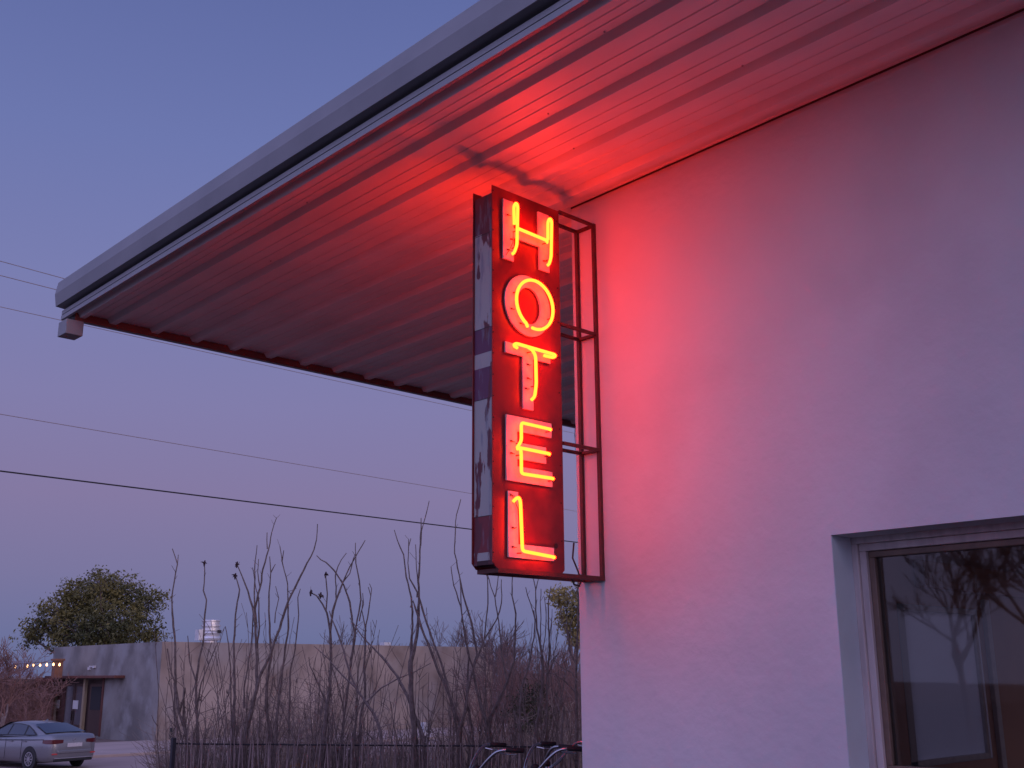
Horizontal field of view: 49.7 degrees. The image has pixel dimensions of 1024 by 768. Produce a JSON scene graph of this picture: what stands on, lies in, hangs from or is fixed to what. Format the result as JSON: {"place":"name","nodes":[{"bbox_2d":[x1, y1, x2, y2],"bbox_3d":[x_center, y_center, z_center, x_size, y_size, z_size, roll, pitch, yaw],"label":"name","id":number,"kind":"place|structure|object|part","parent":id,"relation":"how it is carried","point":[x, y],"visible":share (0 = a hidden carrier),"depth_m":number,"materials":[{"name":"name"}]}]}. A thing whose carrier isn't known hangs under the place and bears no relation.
{"place":"outdoors","nodes":[
{"label":"outdoors","id":0,"kind":"place"},
{"bbox_2d":[0,275,55,289],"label":"utility wire","id":1,"kind":"object","parent":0,"point":[27,282],"visible":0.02,"depth_m":25.58,"materials":[{"name":"grey"}]},
{"bbox_2d":[0,659,64,721],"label":"timber shed","id":2,"kind":"structure","parent":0,"point":[57,670],"depth_m":56.69,"materials":[{"name":"brown wood"}]},
{"bbox_2d":[12,662,59,666],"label":"string lights","id":3,"kind":"object","parent":2,"relation":"hanging from","point":[43,662],"visible":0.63,"depth_m":54.49,"materials":[{"name":"yellow"}]},
{"bbox_2d":[0,261,64,278],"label":"utility wire","id":4,"kind":"object","parent":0,"point":[33,270],"visible":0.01,"depth_m":25.95,"materials":[{"name":"grey"}]},
{"bbox_2d":[169,728,174,749],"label":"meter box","id":5,"kind":"object","parent":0,"point":[170,729],"visible":0.48,"depth_m":42.97,"materials":[{"name":"grey metal"}]},
{"bbox_2d":[0,735,549,767],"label":"street","id":6,"kind":"structure","parent":0,"point":[119,762],"depth_m":37.79,"materials":[{"name":"grey asphalt"}]},
{"bbox_2d":[0,719,95,767],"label":"parked car","id":7,"kind":"object","parent":6,"relation":"on","point":[30,744],"visible":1,"depth_m":35.81,"materials":[{"name":"silver metal"}]},
{"bbox_3d":[-16.951,11.483,36.775,0.880,0.320,0.173,-10,-18,33],"label":"side window","id":8,"kind":"part","parent":7,"relation":"part of","materials":[{"name":"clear glass"}]},
{"bbox_3d":[-16.179,11.339,36.276,0.860,0.325,0.175,-10,-18,33],"label":"side window","id":9,"kind":"part","parent":7,"relation":"part of","materials":[{"name":"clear glass"}]},
{"bbox_3d":[-15.566,11.250,35.852,0.560,0.245,0.132,-10,-18,33],"label":"side window","id":10,"kind":"part","parent":7,"relation":"part of","materials":[{"name":"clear glass"}]},
{"bbox_3d":[-14.884,11.280,36.292,0.862,0.280,1.446,-10,-18,33],"label":"rear window","id":11,"kind":"part","parent":7,"relation":"part of","materials":[{"name":"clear glass"}]},
{"bbox_2d":[2,307,571,432],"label":"utility wire","id":12,"kind":"object","parent":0,"point":[238,359],"visible":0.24,"depth_m":28.88,"materials":[{"name":"grey"}]},
{"bbox_2d":[0,414,576,511],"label":"utility wire","id":13,"kind":"object","parent":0,"point":[228,452],"visible":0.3,"depth_m":36.69,"materials":[{"name":"grey"}]},
{"bbox_2d":[0,470,577,542],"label":"utility wire","id":14,"kind":"object","parent":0,"point":[228,499],"visible":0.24,"depth_m":40.02,"materials":[{"name":"grey"}]},
{"bbox_2d":[0,721,579,762],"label":"pavement","id":15,"kind":"structure","parent":0,"point":[113,749],"depth_m":45.23,"materials":[{"name":"concrete"}]},
{"bbox_2d":[0,0,580,677],"label":"sky","id":16,"kind":"structure","parent":0,"point":[113,113],"materials":[{"name":"blue"}]},
{"bbox_2d":[279,755,316,767],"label":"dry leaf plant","id":17,"kind":"object","parent":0,"point":[301,764],"visible":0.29,"depth_m":19.36,"materials":[{"name":"brown plant"}]},
{"bbox_2d":[95,676,581,767],"bbox_3d":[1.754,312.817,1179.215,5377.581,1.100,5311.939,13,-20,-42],"label":"ground","id":18,"kind":"structure","parent":0,"point":[102,740],"depth_m":51.49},
{"bbox_2d":[0,635,60,726],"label":"pale bare tree","id":19,"kind":"object","parent":18,"relation":"on","point":[9,673],"visible":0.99,"depth_m":45.50,"materials":[{"name":"brown plant"}]},
{"bbox_2d":[0,666,65,724],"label":"dry shrub","id":20,"kind":"object","parent":18,"relation":"on","point":[31,708],"visible":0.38,"depth_m":51.89,"materials":[{"name":"brown plant"}]},
{"bbox_2d":[0,691,65,723],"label":"dry shrub","id":21,"kind":"object","parent":18,"relation":"on","point":[27,716],"visible":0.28,"depth_m":47.92,"materials":[{"name":"brown plant"}]},
{"bbox_2d":[0,673,81,720],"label":"pale bare tree","id":22,"kind":"object","parent":18,"relation":"on","point":[41,697],"visible":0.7,"depth_m":50.58,"materials":[{"name":"brown plant"}]},
{"bbox_2d":[8,565,172,654],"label":"evergreen oak","id":23,"kind":"object","parent":18,"relation":"on","point":[75,622],"visible":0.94,"depth_m":67.16,"materials":[{"name":"green plant"}]},
{"bbox_2d":[131,702,216,767],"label":"dry shrub","id":24,"kind":"object","parent":18,"relation":"on","point":[159,741],"visible":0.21,"depth_m":26.55,"materials":[{"name":"brown plant"}]},
{"bbox_2d":[122,693,226,767],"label":"dry shrub","id":25,"kind":"object","parent":18,"relation":"on","point":[168,757],"visible":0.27,"depth_m":24.62,"materials":[{"name":"brown plant"}]},
{"bbox_2d":[135,549,224,767],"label":"ocotillo","id":26,"kind":"object","parent":18,"relation":"on","point":[183,723],"visible":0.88,"depth_m":18.74,"materials":[{"name":"brown plant"}]},
{"bbox_2d":[142,560,254,767],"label":"ocotillo","id":27,"kind":"object","parent":18,"relation":"on","point":[196,700],"visible":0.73,"depth_m":18.90,"materials":[{"name":"brown plant"}]},
{"bbox_2d":[164,690,261,767],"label":"dry shrub","id":28,"kind":"object","parent":18,"relation":"on","point":[207,740],"visible":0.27,"depth_m":23.61,"materials":[{"name":"brown plant"}]},
{"bbox_2d":[178,573,291,767],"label":"ocotillo","id":29,"kind":"object","parent":18,"relation":"on","point":[232,709],"visible":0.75,"depth_m":18.40,"materials":[{"name":"brown plant"}]},
{"bbox_2d":[200,689,291,748],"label":"dry shrub","id":30,"kind":"object","parent":18,"relation":"on","point":[251,720],"visible":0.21,"depth_m":44.10,"materials":[{"name":"brown plant"}]},
{"bbox_2d":[186,515,317,767],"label":"ocotillo","id":31,"kind":"object","parent":18,"relation":"on","point":[252,703],"visible":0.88,"depth_m":18.28,"materials":[{"name":"brown plant"}]},
{"bbox_2d":[202,717,313,767],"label":"dry shrub","id":32,"kind":"object","parent":18,"relation":"on","point":[281,741],"visible":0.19,"depth_m":20.89,"materials":[{"name":"brown plant"}]},
{"bbox_2d":[45,619,491,740],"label":"plaster building","id":33,"kind":"structure","parent":18,"relation":"on","point":[112,694],"depth_m":54.39,"materials":[{"name":"beige paint"}]},
{"bbox_2d":[63,683,75,724],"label":"door","id":34,"kind":"structure","parent":33,"relation":"in","point":[70,689],"depth_m":56.48,"materials":[{"name":"grey wood"}]},
{"bbox_2d":[72,683,82,727],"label":"door","id":35,"kind":"structure","parent":33,"relation":"in","point":[79,686],"depth_m":55.71,"materials":[{"name":"grey wood"}]},
{"bbox_2d":[86,683,101,735],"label":"door","id":36,"kind":"structure","parent":33,"relation":"in","point":[95,688],"depth_m":54.36,"materials":[{"name":"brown wood"}]},
{"bbox_2d":[231,539,325,767],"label":"ocotillo","id":37,"kind":"object","parent":18,"relation":"on","point":[274,740],"visible":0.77,"depth_m":18.31,"materials":[{"name":"brown plant"}]},
{"bbox_2d":[226,691,345,767],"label":"dry shrub","id":38,"kind":"object","parent":18,"relation":"on","point":[302,741],"visible":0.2,"depth_m":22.78,"materials":[{"name":"brown plant"}]},
{"bbox_2d":[236,637,392,760],"bbox_3d":[-5.069,8.471,28.539,3.939,4.014,4.203,-9,-17,30],"label":"dry shrub","id":39,"kind":"object","parent":18,"relation":"on","point":[298,708],"visible":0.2,"depth_m":28.64,"materials":[{"name":"brown plant"}]},
{"bbox_2d":[263,541,366,767],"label":"ocotillo","id":40,"kind":"object","parent":18,"relation":"on","point":[323,729],"visible":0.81,"depth_m":18.11,"materials":[{"name":"brown plant"}]},
{"bbox_2d":[282,584,392,767],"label":"ocotillo","id":41,"kind":"object","parent":18,"relation":"on","point":[358,748],"visible":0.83,"depth_m":17.88,"materials":[{"name":"brown plant"}]},
{"bbox_2d":[272,692,402,767],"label":"dry shrub","id":42,"kind":"object","parent":18,"relation":"on","point":[340,726],"visible":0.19,"depth_m":23.80,"materials":[{"name":"brown plant"}]},
{"bbox_2d":[321,615,362,644],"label":"bare tree","id":43,"kind":"object","parent":18,"relation":"on","point":[342,636],"visible":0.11,"depth_m":72.32,"materials":[{"name":"plant"}]},
{"bbox_2d":[311,543,399,767],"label":"ocotillo","id":44,"kind":"object","parent":18,"relation":"on","point":[346,706],"visible":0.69,"depth_m":18.13,"materials":[{"name":"brown plant"}]},
{"bbox_2d":[331,713,409,767],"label":"dry shrub","id":45,"kind":"object","parent":18,"relation":"on","point":[379,742],"visible":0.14,"depth_m":25.58,"materials":[{"name":"brown plant"}]},
{"bbox_2d":[314,611,430,767],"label":"ocotillo","id":46,"kind":"object","parent":18,"relation":"on","point":[353,684],"visible":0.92,"depth_m":17.55,"materials":[{"name":"brown plant"}]},
{"bbox_2d":[169,728,582,767],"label":"stick fence","id":47,"kind":"object","parent":18,"relation":"on","point":[173,753],"visible":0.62,"depth_m":17.16,"materials":[{"name":"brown wood"}]},
{"bbox_2d":[333,701,446,767],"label":"dry shrub","id":48,"kind":"object","parent":18,"relation":"on","point":[392,757],"visible":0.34,"depth_m":21.87,"materials":[{"name":"brown plant"}]},
{"bbox_2d":[350,618,456,767],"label":"ocotillo","id":49,"kind":"object","parent":18,"relation":"on","point":[403,689],"visible":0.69,"depth_m":17.53,"materials":[{"name":"brown plant"}]},
{"bbox_2d":[369,502,475,767],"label":"ocotillo","id":50,"kind":"object","parent":18,"relation":"on","point":[412,715],"visible":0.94,"depth_m":17.59,"materials":[{"name":"brown plant"}]},
{"bbox_2d":[421,722,427,736],"bbox_3d":[-1.629,7.117,20.361,0.095,1.679,0.095,13,-20,-42],"label":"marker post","id":51,"kind":"object","parent":18,"relation":"on","point":[425,724],"visible":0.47,"depth_m":20.51,"materials":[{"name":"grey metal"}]},
{"bbox_2d":[388,716,482,767],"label":"dry shrub","id":52,"kind":"object","parent":18,"relation":"on","point":[440,742],"visible":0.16,"depth_m":26.47,"materials":[{"name":"brown plant"}]},
{"bbox_2d":[384,717,512,767],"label":"dry shrub","id":53,"kind":"object","parent":18,"relation":"on","point":[466,754],"visible":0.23,"depth_m":21.93,"materials":[{"name":"brown plant"}]},
{"bbox_2d":[421,616,480,646],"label":"bare tree","id":54,"kind":"object","parent":18,"relation":"on","point":[458,632],"visible":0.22,"depth_m":93.48,"materials":[{"name":"brown plant"}]},
{"bbox_2d":[421,575,508,767],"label":"ocotillo","id":55,"kind":"object","parent":18,"relation":"on","point":[458,742],"visible":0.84,"depth_m":17.33,"materials":[{"name":"brown plant"}]},
{"bbox_2d":[410,693,530,767],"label":"dry shrub","id":56,"kind":"object","parent":18,"relation":"on","point":[445,729],"visible":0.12,"depth_m":28.63,"materials":[{"name":"brown plant"}]},
{"bbox_2d":[434,575,519,767],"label":"ocotillo","id":57,"kind":"object","parent":18,"relation":"on","point":[502,693],"visible":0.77,"depth_m":17.53,"materials":[{"name":"brown plant"}]},
{"bbox_2d":[442,499,531,767],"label":"ocotillo","id":58,"kind":"object","parent":18,"relation":"on","point":[481,705],"visible":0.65,"depth_m":17.50,"materials":[{"name":"brown plant"}]},
{"bbox_2d":[440,622,533,703],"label":"bare tree","id":59,"kind":"object","parent":18,"relation":"on","point":[492,650],"visible":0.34,"depth_m":60.45,"materials":[{"name":"brown plant"}]},
{"bbox_2d":[461,610,523,690],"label":"bare tree","id":60,"kind":"object","parent":18,"relation":"on","point":[506,653],"visible":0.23,"depth_m":76.05,"materials":[{"name":"brown plant"}]},
{"bbox_2d":[427,624,577,750],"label":"dry shrub","id":61,"kind":"object","parent":18,"relation":"on","point":[498,687],"visible":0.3,"depth_m":42.07,"materials":[{"name":"brown plant"}]},
{"bbox_2d":[468,713,542,767],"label":"dry shrub","id":62,"kind":"object","parent":18,"relation":"on","point":[507,741],"visible":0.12,"depth_m":24.73,"materials":[{"name":"brown plant"}]},
{"bbox_2d":[492,639,540,701],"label":"bare tree","id":63,"kind":"object","parent":18,"relation":"on","point":[517,655],"visible":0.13,"depth_m":82.90,"materials":[{"name":"brown plant"}]},
{"bbox_2d":[457,619,580,741],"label":"dry shrub","id":64,"kind":"object","parent":18,"relation":"on","point":[522,675],"visible":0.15,"depth_m":44.29,"materials":[{"name":"brown plant"}]},
{"bbox_2d":[470,579,568,767],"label":"ocotillo","id":65,"kind":"object","parent":18,"relation":"on","point":[538,718],"visible":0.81,"depth_m":17.15,"materials":[{"name":"brown plant"}]},
{"bbox_2d":[500,678,557,763],"bbox_3d":[0.530,10.171,32.495,1.697,2.982,1.312,2,-15,-9],"label":"dry shrub","id":66,"kind":"object","parent":18,"relation":"on","point":[528,707],"visible":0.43,"depth_m":32.59,"materials":[{"name":"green plant"}]},
{"bbox_2d":[496,620,581,756],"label":"dry shrub","id":67,"kind":"object","parent":18,"relation":"on","point":[571,696],"visible":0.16,"depth_m":40.23,"materials":[{"name":"brown plant"}]},
{"bbox_2d":[498,680,581,767],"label":"dry shrub","id":68,"kind":"object","parent":18,"relation":"on","point":[565,739],"visible":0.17,"depth_m":24.59,"materials":[{"name":"brown plant"}]},
{"bbox_2d":[515,587,581,767],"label":"ocotillo","id":69,"kind":"object","parent":18,"relation":"on","point":[546,687],"visible":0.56,"depth_m":17.35,"materials":[{"name":"brown plant"}]},
{"bbox_2d":[520,640,579,697],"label":"bare tree","id":70,"kind":"object","parent":18,"relation":"on","point":[560,655],"visible":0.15,"depth_m":51.80,"materials":[{"name":"brown plant"}]},
{"bbox_2d":[531,584,581,767],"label":"ocotillo","id":71,"kind":"object","parent":18,"relation":"on","point":[576,735],"visible":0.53,"depth_m":16.81,"materials":[{"name":"brown plant"}]},
{"bbox_2d":[544,582,579,714],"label":"yellow green tree","id":72,"kind":"object","parent":18,"relation":"on","point":[565,599],"visible":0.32,"depth_m":56.65,"materials":[{"name":"green plant"}]},
{"bbox_2d":[55,0,1023,767],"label":"hotel building","id":73,"kind":"structure","parent":0,"point":[807,216],"depth_m":6.61,"materials":[{"name":"white paint"}]},
{"bbox_2d":[471,185,604,586],"bbox_3d":[0.173,0.023,7.188,0.995,2.516,0.332,13,-20,-42],"label":"hotel sign","id":74,"kind":"object","parent":73,"relation":"attached to","point":[518,449],"visible":1,"depth_m":6.97,"materials":[{"name":"red metal"}]},
{"bbox_2d":[831,521,1023,767],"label":"window","id":75,"kind":"structure","parent":73,"relation":"in","point":[865,667],"depth_m":5.94,"materials":[{"name":"paint"}]},
{"bbox_2d":[897,600,1007,767],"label":"window","id":76,"kind":"structure","parent":73,"relation":"in","point":[949,707],"depth_m":10.28,"materials":[{"name":"glass"}]},
{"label":"walk by hotel","id":77,"kind":"structure","parent":0,"visible":0},
{"bbox_2d":[469,742,561,767],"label":"bicycle","id":78,"kind":"object","parent":77,"relation":"on","point":[511,750],"visible":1,"depth_m":8.17,"materials":[{"name":"grey metal"}]},
{"bbox_2d":[524,741,581,767],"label":"bicycle","id":79,"kind":"object","parent":77,"relation":"on","point":[563,749],"visible":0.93,"depth_m":8.28,"materials":[{"name":"grey metal"}]},
{"bbox_2d":[542,740,581,767],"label":"bicycle","id":80,"kind":"object","parent":77,"relation":"on","point":[548,763],"visible":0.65,"depth_m":8.67,"materials":[{"name":"grey metal"}]}
]}

